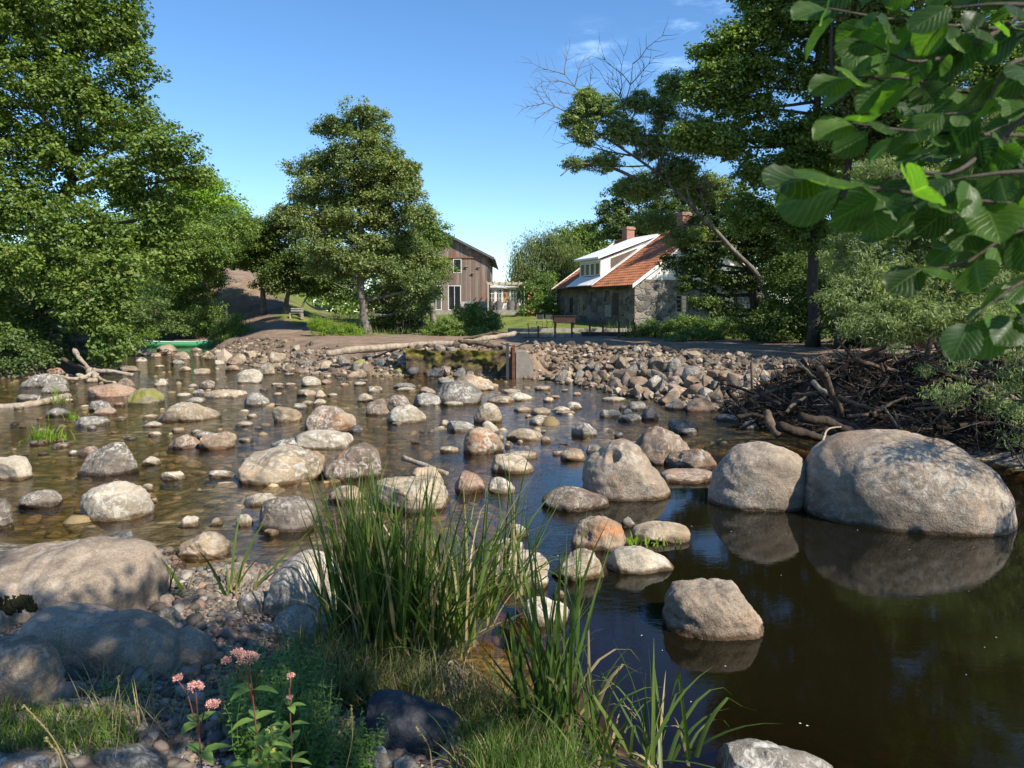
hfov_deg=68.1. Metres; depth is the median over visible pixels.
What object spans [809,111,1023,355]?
white willow
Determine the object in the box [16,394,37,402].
river rock
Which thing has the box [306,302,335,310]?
hammock
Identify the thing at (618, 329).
rusty post
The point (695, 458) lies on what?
boulder
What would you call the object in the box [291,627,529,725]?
grass
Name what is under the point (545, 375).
riprap stone
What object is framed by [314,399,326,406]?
river rock
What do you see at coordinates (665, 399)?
riprap stone
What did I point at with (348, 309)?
distant wood
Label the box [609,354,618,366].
riprap stone
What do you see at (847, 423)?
driftwood log
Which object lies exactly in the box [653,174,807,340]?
tree
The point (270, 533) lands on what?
river rock
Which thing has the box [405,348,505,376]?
weir wall
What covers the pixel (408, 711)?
boulder
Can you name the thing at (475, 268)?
barn house
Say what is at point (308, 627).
boulder
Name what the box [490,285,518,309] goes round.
garden room
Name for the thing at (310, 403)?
river rock
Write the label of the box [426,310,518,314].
terrace deck
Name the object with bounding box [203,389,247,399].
boulder
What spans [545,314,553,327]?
folding chair
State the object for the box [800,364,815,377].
driftwood log
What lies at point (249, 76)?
sky
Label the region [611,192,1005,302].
wood behind mill
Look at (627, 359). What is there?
riprap stone
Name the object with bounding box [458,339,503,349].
broken limb
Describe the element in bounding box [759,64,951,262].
background alder
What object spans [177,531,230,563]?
boulder
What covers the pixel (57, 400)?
water plant
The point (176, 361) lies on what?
river rock
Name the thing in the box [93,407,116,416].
river rock
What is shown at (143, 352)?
river rock
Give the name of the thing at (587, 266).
window
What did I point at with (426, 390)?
river rock
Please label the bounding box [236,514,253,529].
river rock
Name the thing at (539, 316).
folding chair
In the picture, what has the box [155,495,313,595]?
reed clump
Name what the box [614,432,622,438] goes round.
river rock
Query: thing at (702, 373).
riprap stone
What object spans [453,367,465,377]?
wall stone
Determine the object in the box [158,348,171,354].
river rock
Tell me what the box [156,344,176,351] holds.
river rock
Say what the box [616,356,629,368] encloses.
riprap stone
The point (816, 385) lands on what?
driftwood log
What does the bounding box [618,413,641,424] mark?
river rock
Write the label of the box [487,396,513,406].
river rock
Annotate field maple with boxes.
[218,204,320,314]
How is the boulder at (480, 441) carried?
on the ground at (238, 296)
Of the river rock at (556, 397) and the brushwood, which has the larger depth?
the river rock at (556, 397)
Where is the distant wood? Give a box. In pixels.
[1,191,382,314]
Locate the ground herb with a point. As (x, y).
(107, 690)
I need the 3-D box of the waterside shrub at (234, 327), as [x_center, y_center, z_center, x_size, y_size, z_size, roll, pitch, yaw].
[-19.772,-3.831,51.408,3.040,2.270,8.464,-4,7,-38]
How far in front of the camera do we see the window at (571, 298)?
57.48 m
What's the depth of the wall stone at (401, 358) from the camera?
28.82 m
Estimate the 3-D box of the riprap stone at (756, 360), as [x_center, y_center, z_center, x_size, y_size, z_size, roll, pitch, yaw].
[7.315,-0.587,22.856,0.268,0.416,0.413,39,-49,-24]
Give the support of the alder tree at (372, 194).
on the ground at (238, 296)
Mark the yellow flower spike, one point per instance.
(266, 754)
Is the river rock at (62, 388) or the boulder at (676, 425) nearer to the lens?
the boulder at (676, 425)
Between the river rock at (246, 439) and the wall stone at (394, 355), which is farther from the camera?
the wall stone at (394, 355)
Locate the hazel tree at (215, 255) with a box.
[123,202,278,297]
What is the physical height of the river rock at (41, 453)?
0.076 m
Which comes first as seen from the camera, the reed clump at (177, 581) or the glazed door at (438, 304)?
the reed clump at (177, 581)
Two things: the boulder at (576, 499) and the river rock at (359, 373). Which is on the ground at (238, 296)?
the river rock at (359, 373)
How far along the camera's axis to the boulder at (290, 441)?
13.27 m
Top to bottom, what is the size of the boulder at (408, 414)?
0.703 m
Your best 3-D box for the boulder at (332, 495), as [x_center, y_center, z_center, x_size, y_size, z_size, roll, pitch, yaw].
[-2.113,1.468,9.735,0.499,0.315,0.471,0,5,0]
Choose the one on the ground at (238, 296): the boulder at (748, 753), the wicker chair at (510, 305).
the boulder at (748, 753)
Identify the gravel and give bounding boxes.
[193,336,540,380]
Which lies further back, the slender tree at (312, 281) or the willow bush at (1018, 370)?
the slender tree at (312, 281)
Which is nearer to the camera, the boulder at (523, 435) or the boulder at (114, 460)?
the boulder at (114, 460)
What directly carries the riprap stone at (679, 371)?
on the ground at (238, 296)
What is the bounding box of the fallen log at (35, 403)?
[0,393,71,409]
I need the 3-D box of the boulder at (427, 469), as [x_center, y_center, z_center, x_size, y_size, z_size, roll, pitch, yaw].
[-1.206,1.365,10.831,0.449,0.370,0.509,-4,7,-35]
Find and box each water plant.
[18,421,74,442]
[36,386,77,406]
[47,408,89,421]
[626,531,681,547]
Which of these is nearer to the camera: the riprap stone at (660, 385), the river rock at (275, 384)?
the riprap stone at (660, 385)
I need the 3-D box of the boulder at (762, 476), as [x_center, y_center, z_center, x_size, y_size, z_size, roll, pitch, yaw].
[3.113,1.363,9.581,1.228,1.266,1.004,0,5,0]
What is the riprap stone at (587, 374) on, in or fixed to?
on the ground at (238, 296)
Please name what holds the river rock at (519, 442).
on the ground at (238, 296)
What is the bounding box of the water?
[0,344,1023,767]
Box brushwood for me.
[714,335,1023,457]
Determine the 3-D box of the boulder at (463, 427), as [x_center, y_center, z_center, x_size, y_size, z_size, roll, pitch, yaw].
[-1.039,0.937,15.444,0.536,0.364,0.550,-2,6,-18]
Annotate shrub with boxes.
[192,311,258,343]
[369,306,430,331]
[411,301,505,335]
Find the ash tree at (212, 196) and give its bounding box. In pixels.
[146,165,260,272]
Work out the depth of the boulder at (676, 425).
15.32 m
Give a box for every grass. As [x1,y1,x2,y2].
[0,687,143,758]
[60,621,309,764]
[255,606,391,700]
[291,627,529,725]
[329,312,498,334]
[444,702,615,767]
[604,320,831,341]
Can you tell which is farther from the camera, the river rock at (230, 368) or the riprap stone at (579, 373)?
the river rock at (230, 368)
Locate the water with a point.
(870, 648)
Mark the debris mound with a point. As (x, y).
(875, 425)
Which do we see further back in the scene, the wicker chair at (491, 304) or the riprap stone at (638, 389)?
the wicker chair at (491, 304)
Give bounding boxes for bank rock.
[157,593,174,605]
[158,606,181,624]
[235,353,246,361]
[237,590,265,613]
[243,351,256,358]
[269,351,285,362]
[282,363,291,369]
[294,352,301,358]
[300,360,311,365]
[320,360,331,369]
[337,355,348,365]
[341,688,367,708]
[351,359,365,370]
[355,743,392,767]
[374,359,385,366]
[392,367,403,373]
[393,757,417,767]
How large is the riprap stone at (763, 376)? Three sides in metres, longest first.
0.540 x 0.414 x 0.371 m
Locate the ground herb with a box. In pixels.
[83,663,154,714]
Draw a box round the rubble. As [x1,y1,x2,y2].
[533,340,795,412]
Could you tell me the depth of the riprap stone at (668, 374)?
22.61 m
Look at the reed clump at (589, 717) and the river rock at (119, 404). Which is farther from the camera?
the river rock at (119, 404)
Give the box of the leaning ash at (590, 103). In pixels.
[515,17,770,301]
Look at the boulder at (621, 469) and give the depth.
9.65 m
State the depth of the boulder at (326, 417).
15.26 m
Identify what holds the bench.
on the ground at (238, 296)
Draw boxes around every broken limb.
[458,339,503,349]
[463,330,500,338]
[501,341,527,346]
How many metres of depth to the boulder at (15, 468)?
10.84 m
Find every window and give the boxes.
[453,259,461,272]
[490,289,494,301]
[496,289,501,301]
[510,289,515,301]
[570,297,572,312]
[578,297,582,314]
[580,264,584,276]
[585,263,589,275]
[590,263,594,275]
[595,262,599,275]
[676,295,687,312]
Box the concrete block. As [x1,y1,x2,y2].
[516,350,532,378]
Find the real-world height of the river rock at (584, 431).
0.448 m
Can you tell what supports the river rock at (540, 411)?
on the ground at (238, 296)
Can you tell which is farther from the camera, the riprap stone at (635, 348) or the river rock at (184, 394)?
the riprap stone at (635, 348)
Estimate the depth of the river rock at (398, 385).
23.73 m
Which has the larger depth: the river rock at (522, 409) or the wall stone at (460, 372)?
the wall stone at (460, 372)
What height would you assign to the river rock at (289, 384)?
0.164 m
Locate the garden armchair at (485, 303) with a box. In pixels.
[480,301,487,308]
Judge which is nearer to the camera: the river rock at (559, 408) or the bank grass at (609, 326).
the river rock at (559, 408)
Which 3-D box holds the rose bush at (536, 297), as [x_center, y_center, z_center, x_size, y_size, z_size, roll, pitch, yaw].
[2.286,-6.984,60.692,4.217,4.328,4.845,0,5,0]
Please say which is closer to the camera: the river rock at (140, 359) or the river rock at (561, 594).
the river rock at (561, 594)
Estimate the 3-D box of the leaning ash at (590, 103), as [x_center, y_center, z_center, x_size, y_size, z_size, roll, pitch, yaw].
[7.123,-9.664,37.470,14.204,15.292,4.774,0,5,0]
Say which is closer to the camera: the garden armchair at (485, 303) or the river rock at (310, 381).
the river rock at (310, 381)
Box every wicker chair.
[489,301,494,309]
[495,301,502,309]
[507,301,514,309]
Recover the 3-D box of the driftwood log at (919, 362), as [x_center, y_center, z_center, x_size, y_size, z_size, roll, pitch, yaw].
[7.670,0.031,15.204,0.225,1.043,0.992,-4,7,-35]
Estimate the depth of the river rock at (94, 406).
18.28 m
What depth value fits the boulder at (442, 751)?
3.82 m
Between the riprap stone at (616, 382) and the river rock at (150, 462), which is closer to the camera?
the river rock at (150, 462)
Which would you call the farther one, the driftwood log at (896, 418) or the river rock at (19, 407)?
the river rock at (19, 407)
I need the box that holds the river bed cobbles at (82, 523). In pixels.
[0,366,801,653]
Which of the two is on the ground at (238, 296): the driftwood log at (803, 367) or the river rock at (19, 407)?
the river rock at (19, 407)
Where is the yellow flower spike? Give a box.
[248,724,292,767]
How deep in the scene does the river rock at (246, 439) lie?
14.00 m
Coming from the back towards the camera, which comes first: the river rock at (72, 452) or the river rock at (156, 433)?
the river rock at (156, 433)
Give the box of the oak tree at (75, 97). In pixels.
[0,0,218,369]
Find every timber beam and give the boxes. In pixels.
[520,333,581,336]
[581,332,637,335]
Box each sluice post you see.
[506,343,508,379]
[510,348,511,377]
[512,345,514,378]
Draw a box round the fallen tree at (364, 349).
[326,331,516,356]
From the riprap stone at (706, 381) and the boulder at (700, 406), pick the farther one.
the riprap stone at (706, 381)
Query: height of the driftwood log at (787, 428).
0.466 m
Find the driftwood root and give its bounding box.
[60,348,133,383]
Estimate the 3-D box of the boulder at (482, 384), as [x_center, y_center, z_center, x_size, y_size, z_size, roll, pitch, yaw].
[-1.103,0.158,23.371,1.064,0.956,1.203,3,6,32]
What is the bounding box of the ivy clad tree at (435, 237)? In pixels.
[382,204,460,325]
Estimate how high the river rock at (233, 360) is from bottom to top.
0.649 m
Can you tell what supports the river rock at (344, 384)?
on the ground at (238, 296)
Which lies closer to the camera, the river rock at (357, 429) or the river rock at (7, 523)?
the river rock at (7, 523)
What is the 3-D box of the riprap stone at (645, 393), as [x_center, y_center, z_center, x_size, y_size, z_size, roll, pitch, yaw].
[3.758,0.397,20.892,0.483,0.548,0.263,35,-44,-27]
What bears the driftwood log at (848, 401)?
on the driftwood log at (870, 412)
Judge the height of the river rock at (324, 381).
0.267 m
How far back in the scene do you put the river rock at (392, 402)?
17.68 m
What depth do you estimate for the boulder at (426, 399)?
19.34 m
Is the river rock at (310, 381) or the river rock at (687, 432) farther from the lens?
the river rock at (310, 381)
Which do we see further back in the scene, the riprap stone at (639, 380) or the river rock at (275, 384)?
the river rock at (275, 384)
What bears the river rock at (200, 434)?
on the ground at (238, 296)
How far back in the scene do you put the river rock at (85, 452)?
12.70 m
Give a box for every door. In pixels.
[433,285,441,309]
[448,285,460,309]
[503,289,508,301]
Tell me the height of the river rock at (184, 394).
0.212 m
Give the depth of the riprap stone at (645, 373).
23.42 m
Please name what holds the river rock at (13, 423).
in the water
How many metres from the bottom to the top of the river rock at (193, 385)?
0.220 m
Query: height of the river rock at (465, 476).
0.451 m
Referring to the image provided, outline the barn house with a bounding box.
[379,231,497,309]
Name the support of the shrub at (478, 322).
on the ground at (238, 296)
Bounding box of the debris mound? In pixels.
[742,352,1023,450]
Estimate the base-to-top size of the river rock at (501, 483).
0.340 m
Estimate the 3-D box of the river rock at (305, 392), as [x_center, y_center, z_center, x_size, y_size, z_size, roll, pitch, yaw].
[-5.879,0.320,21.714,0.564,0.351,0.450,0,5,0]
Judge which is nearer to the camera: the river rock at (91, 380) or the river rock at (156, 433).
the river rock at (156, 433)
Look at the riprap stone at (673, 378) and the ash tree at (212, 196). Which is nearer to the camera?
the riprap stone at (673, 378)
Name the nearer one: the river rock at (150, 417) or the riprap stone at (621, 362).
the river rock at (150, 417)
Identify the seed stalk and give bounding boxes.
[21,704,67,767]
[44,737,61,767]
[115,675,120,757]
[346,705,353,767]
[415,726,431,767]
[487,724,493,753]
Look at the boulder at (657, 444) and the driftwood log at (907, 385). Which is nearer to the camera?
the boulder at (657, 444)
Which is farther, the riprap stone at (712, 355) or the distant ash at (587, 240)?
the distant ash at (587, 240)
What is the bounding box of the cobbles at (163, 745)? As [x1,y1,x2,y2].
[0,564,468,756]
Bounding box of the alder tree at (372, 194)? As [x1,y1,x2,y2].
[269,94,452,333]
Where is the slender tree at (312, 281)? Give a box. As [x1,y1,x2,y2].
[293,265,343,316]
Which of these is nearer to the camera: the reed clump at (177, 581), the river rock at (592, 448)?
the reed clump at (177, 581)
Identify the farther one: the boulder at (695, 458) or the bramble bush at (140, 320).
the bramble bush at (140, 320)
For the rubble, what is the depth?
24.85 m
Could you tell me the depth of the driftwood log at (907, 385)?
14.30 m
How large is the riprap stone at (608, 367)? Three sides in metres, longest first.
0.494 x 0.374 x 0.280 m
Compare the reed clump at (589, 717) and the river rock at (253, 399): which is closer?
the reed clump at (589, 717)
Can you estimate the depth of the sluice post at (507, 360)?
27.17 m
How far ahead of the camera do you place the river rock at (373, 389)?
22.63 m
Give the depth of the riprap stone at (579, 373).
26.32 m
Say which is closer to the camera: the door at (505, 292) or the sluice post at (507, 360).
the sluice post at (507, 360)
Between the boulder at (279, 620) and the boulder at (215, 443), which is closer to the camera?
the boulder at (279, 620)
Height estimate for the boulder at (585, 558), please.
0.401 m
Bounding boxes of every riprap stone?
[542,374,554,379]
[555,369,567,381]
[563,366,572,371]
[572,364,586,372]
[574,370,584,377]
[583,370,592,377]
[585,359,594,365]
[587,363,593,371]
[594,362,603,372]
[597,370,606,382]
[603,363,613,371]
[606,377,622,387]
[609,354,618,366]
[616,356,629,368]
[621,376,629,385]
[624,357,633,362]
[627,376,646,388]
[628,364,637,371]
[630,384,649,397]
[632,346,640,350]
[636,360,647,369]
[640,369,651,379]
[642,375,661,388]
[642,390,650,399]
[648,357,661,368]
[650,360,666,372]
[651,369,666,378]
[655,379,667,393]
[659,391,678,405]
[663,372,672,377]
[664,376,682,383]
[665,381,679,385]
[666,357,680,371]
[667,383,686,395]
[669,365,674,372]
[672,366,683,375]
[682,366,699,380]
[684,376,699,387]
[687,383,702,394]
[691,354,700,361]
[698,370,705,379]
[700,387,711,395]
[702,375,713,388]
[707,354,717,357]
[707,369,717,378]
[708,389,722,402]
[710,381,718,390]
[718,370,731,380]
[726,373,743,391]
[743,373,749,381]
[743,378,759,388]
[745,367,761,379]
[750,358,760,363]
[760,375,770,384]
[767,362,781,368]
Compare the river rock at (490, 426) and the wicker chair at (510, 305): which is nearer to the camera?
the river rock at (490, 426)
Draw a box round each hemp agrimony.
[172,673,232,767]
[221,647,285,767]
[273,672,311,767]
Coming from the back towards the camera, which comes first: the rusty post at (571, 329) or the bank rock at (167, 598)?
the rusty post at (571, 329)
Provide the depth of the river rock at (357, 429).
15.13 m
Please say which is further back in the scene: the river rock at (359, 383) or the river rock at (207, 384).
the river rock at (359, 383)
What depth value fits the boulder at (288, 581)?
5.75 m
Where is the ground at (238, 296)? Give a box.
[0,246,1023,767]
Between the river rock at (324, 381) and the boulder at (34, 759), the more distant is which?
the river rock at (324, 381)
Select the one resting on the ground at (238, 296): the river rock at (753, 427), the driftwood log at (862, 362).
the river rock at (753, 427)
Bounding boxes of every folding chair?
[536,314,542,327]
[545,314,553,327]
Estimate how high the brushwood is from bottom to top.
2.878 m
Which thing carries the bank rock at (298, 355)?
on the ground at (238, 296)
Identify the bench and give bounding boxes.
[289,308,303,318]
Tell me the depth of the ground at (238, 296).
13.30 m
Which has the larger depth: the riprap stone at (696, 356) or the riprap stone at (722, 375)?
the riprap stone at (696, 356)
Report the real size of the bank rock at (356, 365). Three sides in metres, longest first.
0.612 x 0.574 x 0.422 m
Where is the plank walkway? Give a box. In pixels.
[508,328,637,331]
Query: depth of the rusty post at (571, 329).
44.15 m
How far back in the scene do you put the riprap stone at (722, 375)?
21.48 m
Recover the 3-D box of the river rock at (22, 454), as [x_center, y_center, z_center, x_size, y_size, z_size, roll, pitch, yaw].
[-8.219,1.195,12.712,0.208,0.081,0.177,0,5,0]
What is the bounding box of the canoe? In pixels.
[142,339,213,347]
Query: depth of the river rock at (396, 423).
16.08 m
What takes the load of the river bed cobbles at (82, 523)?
on the ground at (238, 296)
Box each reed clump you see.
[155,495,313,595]
[162,548,214,590]
[245,440,633,669]
[268,451,491,679]
[457,509,643,749]
[473,603,714,767]
[570,644,775,767]
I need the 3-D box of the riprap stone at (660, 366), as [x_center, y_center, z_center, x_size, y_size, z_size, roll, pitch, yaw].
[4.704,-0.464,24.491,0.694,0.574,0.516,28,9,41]
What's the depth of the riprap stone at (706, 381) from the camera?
20.79 m
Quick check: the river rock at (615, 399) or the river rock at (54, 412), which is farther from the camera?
the river rock at (615, 399)
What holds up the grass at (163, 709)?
on the ground at (238, 296)
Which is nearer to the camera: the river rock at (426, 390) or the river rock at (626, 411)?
the river rock at (626, 411)
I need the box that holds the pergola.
[485,281,525,309]
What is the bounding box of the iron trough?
[553,316,574,332]
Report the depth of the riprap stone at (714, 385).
20.47 m
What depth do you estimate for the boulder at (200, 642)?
4.80 m
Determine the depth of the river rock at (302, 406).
18.69 m
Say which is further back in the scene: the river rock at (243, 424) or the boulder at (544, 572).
the river rock at (243, 424)
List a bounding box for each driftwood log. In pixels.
[736,413,763,418]
[755,388,780,405]
[763,409,781,437]
[775,421,828,441]
[784,396,805,413]
[792,391,819,395]
[797,412,853,431]
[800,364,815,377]
[811,379,828,395]
[816,365,844,418]
[822,426,840,439]
[828,415,862,429]
[837,394,880,411]
[846,394,922,417]
[853,357,887,374]
[881,405,898,429]
[889,361,921,389]
[892,410,901,429]
[904,383,929,410]
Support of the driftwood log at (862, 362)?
on the debris mound
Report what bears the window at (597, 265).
in the stone mill
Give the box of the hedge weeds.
[624,312,792,341]
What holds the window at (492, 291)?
in the garden room
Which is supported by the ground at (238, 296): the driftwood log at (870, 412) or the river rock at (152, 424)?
the river rock at (152, 424)
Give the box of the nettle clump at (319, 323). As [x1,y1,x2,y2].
[306,312,398,335]
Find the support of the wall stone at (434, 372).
on the ground at (238, 296)
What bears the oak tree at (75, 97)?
on the ground at (238, 296)
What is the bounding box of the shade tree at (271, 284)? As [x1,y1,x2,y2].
[246,236,375,313]
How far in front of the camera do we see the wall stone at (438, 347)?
28.76 m
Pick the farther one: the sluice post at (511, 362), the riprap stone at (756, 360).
the sluice post at (511, 362)
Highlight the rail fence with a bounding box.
[397,314,421,333]
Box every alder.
[659,0,868,346]
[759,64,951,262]
[761,0,1023,361]
[809,0,962,348]
[881,0,1023,348]
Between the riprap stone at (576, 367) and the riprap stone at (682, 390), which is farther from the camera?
the riprap stone at (576, 367)
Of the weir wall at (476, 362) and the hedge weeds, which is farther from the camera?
the hedge weeds
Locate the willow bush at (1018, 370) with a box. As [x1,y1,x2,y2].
[885,305,1023,471]
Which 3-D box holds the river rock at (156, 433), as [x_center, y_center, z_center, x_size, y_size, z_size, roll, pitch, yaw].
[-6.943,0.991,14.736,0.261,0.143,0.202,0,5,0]
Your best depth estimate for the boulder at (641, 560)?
7.00 m
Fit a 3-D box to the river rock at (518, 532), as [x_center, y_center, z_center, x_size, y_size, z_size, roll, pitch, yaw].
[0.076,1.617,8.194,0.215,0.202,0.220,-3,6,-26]
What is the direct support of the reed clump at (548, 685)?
on the ground at (238, 296)
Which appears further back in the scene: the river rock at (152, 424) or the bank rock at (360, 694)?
the river rock at (152, 424)
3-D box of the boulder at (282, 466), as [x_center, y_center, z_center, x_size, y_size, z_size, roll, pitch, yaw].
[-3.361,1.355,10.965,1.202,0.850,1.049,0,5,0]
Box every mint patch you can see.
[216,633,352,767]
[325,708,392,767]
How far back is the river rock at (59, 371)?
28.71 m
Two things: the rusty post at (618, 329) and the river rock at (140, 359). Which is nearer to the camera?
the river rock at (140, 359)
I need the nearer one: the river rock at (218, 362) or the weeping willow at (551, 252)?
the river rock at (218, 362)
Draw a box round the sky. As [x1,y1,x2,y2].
[0,0,1020,311]
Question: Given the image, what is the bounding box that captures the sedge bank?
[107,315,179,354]
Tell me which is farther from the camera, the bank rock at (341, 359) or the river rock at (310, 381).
the bank rock at (341, 359)
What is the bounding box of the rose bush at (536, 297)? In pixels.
[514,270,560,316]
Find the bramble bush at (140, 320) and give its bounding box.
[0,293,198,376]
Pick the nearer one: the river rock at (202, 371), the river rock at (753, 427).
the river rock at (753, 427)
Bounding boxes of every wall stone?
[389,352,399,358]
[397,354,405,364]
[407,367,419,375]
[426,367,443,380]
[433,344,445,351]
[440,366,450,376]
[445,347,454,350]
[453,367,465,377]
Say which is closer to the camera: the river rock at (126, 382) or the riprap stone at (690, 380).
the riprap stone at (690, 380)
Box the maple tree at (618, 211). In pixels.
[583,167,725,243]
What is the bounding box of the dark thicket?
[727,251,961,347]
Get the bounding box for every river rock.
[0,498,14,536]
[9,422,19,425]
[14,405,24,410]
[15,452,28,456]
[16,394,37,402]
[29,440,49,446]
[38,452,48,455]
[41,382,69,395]
[45,408,69,418]
[46,367,64,374]
[51,442,69,449]
[53,438,65,442]
[69,450,77,456]
[78,446,97,458]
[85,378,100,383]
[87,425,96,431]
[88,400,111,412]
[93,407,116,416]
[108,531,134,538]
[114,402,125,406]
[115,417,125,422]
[117,365,139,373]
[117,378,136,388]
[123,436,137,440]
[128,346,153,356]
[134,357,147,363]
[141,456,160,469]
[142,421,162,428]
[142,484,153,492]
[143,414,158,420]
[148,431,161,438]
[150,353,161,359]
[154,379,168,388]
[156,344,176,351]
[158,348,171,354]
[161,471,184,485]
[168,434,199,454]
[170,359,184,365]
[171,351,190,361]
[171,427,184,433]
[176,392,191,399]
[179,366,191,372]
[180,516,199,528]
[187,397,205,403]
[188,383,196,389]
[191,347,201,350]
[191,429,203,434]
[192,389,204,396]
[194,368,210,378]
[197,431,211,440]
[199,380,214,389]
[208,470,235,481]
[210,517,223,527]
[213,360,224,365]
[225,365,239,373]
[226,356,243,365]
[235,421,252,429]
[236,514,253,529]
[237,369,262,383]
[238,437,253,444]
[244,392,269,410]
[246,414,257,419]
[258,363,274,377]
[260,423,270,427]
[263,529,278,537]
[271,383,283,386]
[272,406,301,427]
[273,392,281,397]
[285,383,296,386]
[292,403,307,413]
[297,389,316,398]
[301,376,320,387]
[302,400,313,406]
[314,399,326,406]
[315,389,326,399]
[321,379,331,384]
[327,393,337,397]
[340,383,349,388]
[346,369,366,380]
[347,425,362,435]
[354,381,365,387]
[357,393,372,405]
[365,398,389,418]
[367,386,382,394]
[385,395,410,410]
[392,422,401,426]
[393,383,415,388]
[397,387,415,391]
[419,387,435,394]
[437,377,453,386]
[439,420,447,426]
[439,446,459,456]
[444,401,463,408]
[455,470,484,503]
[474,403,502,425]
[482,421,499,434]
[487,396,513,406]
[488,477,514,502]
[500,389,522,393]
[504,444,510,450]
[508,392,534,401]
[508,524,528,536]
[510,451,537,461]
[514,406,530,412]
[517,440,522,445]
[529,415,546,425]
[531,408,549,415]
[534,386,550,392]
[540,436,550,446]
[543,397,553,404]
[549,395,560,400]
[551,406,569,412]
[552,451,560,454]
[554,590,563,597]
[555,410,575,416]
[560,448,585,460]
[566,402,581,412]
[571,422,596,440]
[573,392,580,397]
[586,444,599,452]
[599,409,620,421]
[602,396,624,404]
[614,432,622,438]
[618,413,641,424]
[619,405,626,411]
[620,517,636,527]
[622,409,632,414]
[627,401,647,411]
[641,407,659,423]
[664,400,687,413]
[678,428,697,437]
[715,414,735,422]
[741,422,758,430]
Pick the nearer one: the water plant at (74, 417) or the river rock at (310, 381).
the water plant at (74, 417)
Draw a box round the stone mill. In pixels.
[551,212,765,327]
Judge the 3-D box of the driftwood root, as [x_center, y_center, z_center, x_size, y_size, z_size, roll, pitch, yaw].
[-15.087,-0.635,26.233,4.524,1.100,1.804,3,6,29]
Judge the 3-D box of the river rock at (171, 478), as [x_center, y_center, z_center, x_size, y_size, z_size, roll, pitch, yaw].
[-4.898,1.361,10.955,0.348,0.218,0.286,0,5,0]
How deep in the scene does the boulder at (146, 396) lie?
19.71 m
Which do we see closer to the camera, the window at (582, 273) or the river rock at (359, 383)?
the river rock at (359, 383)
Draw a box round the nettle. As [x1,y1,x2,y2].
[50,626,68,678]
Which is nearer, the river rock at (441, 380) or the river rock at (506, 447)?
the river rock at (506, 447)
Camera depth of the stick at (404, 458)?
11.25 m
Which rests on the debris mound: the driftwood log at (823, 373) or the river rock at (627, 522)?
the driftwood log at (823, 373)
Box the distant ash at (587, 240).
[556,219,612,266]
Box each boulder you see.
[0,455,32,481]
[0,536,168,624]
[0,610,9,634]
[0,635,65,708]
[0,750,58,767]
[16,489,62,514]
[18,602,182,678]
[20,373,66,389]
[74,416,109,431]
[77,442,139,481]
[80,481,155,530]
[87,383,135,402]
[90,743,167,767]
[127,388,164,409]
[157,402,221,423]
[176,625,215,665]
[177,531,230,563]
[198,431,236,456]
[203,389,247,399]
[238,444,325,491]
[244,493,276,507]
[257,495,316,540]
[263,549,341,624]
[271,438,298,447]
[273,605,318,635]
[290,614,327,644]
[296,429,353,451]
[304,405,355,431]
[323,442,381,487]
[328,485,365,507]
[332,646,373,670]
[362,689,458,757]
[373,474,451,518]
[387,404,426,429]
[412,466,445,484]
[413,393,440,410]
[436,381,482,411]
[437,735,472,767]
[447,421,474,433]
[456,374,493,391]
[463,427,503,462]
[486,548,548,609]
[491,453,534,482]
[492,538,523,551]
[506,428,542,446]
[527,596,569,637]
[542,486,608,511]
[551,548,603,580]
[571,515,626,551]
[582,438,670,500]
[606,545,673,574]
[632,521,690,542]
[636,426,689,464]
[660,468,711,483]
[662,578,763,640]
[665,448,716,469]
[667,419,697,433]
[685,398,714,416]
[708,441,805,511]
[714,738,832,767]
[803,429,1017,536]
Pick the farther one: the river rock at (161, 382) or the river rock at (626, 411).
the river rock at (161, 382)
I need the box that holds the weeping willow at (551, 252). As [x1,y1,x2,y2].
[498,219,591,308]
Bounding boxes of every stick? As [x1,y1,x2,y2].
[401,455,448,475]
[550,443,569,445]
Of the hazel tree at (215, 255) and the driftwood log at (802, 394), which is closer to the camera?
the driftwood log at (802, 394)
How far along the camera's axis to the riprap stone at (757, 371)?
20.97 m
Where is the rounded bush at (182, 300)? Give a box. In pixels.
[134,269,229,339]
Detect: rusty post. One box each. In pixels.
[554,322,555,336]
[571,322,572,336]
[618,322,619,337]
[633,322,635,337]
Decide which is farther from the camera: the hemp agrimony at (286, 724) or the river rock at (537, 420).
the river rock at (537, 420)
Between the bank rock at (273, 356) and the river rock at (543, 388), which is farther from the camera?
the bank rock at (273, 356)
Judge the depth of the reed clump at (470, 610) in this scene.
5.20 m
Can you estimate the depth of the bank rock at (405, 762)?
3.73 m
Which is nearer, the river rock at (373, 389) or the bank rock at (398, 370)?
the river rock at (373, 389)
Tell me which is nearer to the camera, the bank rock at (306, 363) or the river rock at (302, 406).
the river rock at (302, 406)
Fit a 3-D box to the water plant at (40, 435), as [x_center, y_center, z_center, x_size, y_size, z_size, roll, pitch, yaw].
[-8.612,0.889,13.999,0.890,0.465,0.908,-4,7,-34]

